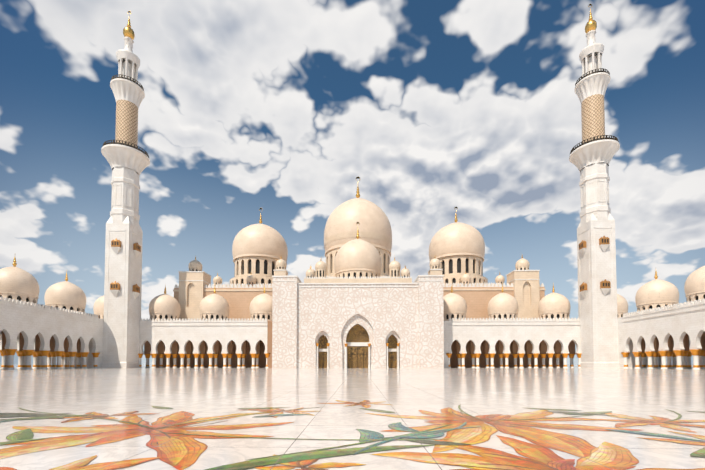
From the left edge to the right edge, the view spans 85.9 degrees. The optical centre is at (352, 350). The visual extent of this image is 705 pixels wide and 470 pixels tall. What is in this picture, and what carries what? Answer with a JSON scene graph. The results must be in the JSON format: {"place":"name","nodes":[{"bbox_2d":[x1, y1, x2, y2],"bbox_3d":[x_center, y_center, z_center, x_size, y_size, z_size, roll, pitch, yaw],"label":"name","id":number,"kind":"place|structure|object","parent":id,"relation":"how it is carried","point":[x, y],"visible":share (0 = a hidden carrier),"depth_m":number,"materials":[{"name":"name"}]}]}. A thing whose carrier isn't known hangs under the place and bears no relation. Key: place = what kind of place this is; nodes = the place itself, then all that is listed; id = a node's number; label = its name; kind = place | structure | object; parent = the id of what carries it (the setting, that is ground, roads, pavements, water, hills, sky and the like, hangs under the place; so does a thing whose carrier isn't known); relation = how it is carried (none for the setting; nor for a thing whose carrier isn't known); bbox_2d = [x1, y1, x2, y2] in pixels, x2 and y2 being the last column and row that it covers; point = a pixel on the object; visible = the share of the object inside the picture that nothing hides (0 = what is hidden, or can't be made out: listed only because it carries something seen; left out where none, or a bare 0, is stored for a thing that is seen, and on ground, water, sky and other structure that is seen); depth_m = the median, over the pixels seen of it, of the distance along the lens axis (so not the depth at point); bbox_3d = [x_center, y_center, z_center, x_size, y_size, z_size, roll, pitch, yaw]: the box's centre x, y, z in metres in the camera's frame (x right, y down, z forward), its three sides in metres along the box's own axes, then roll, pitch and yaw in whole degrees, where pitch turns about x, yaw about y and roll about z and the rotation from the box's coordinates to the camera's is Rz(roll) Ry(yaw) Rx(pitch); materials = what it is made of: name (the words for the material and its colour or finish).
{"place":"outdoors","nodes":[
{"label":"outdoors","id":0,"kind":"place"},
{"bbox_2d":[0,364,704,469],"bbox_3d":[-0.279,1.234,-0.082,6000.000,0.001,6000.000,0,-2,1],"label":"courtyard floor","id":1,"kind":"structure","parent":0,"point":[474,392],"depth_m":11.88,"materials":[{"name":"white stone"}]},
{"bbox_2d":[101,11,149,367],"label":"minaret","id":2,"kind":"object","parent":1,"relation":"on","point":[126,157],"visible":1,"depth_m":114.87,"materials":[{"name":"white stone"}]},
{"bbox_2d":[0,257,704,369],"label":"mosque arcades","id":3,"kind":"object","parent":1,"relation":"on","point":[658,326],"visible":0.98,"depth_m":117.19,"materials":[{"name":"white stone"}]},
{"bbox_2d":[0,400,704,469],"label":"floral floor pattern","id":4,"kind":"object","parent":1,"relation":"on","point":[172,443],"visible":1,"depth_m":6.19},
{"bbox_2d":[173,177,545,367],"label":"mosque","id":5,"kind":"structure","parent":1,"relation":"on","point":[356,300],"depth_m":129.54,"materials":[{"name":"white stone"}]},
{"bbox_2d":[569,4,619,367],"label":"minaret","id":6,"kind":"object","parent":1,"relation":"on","point":[592,154],"visible":1,"depth_m":112.54,"materials":[{"name":"white stone"}]},
{"bbox_2d":[0,0,704,363],"label":"sky","id":7,"kind":"structure","parent":0,"point":[278,107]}
]}

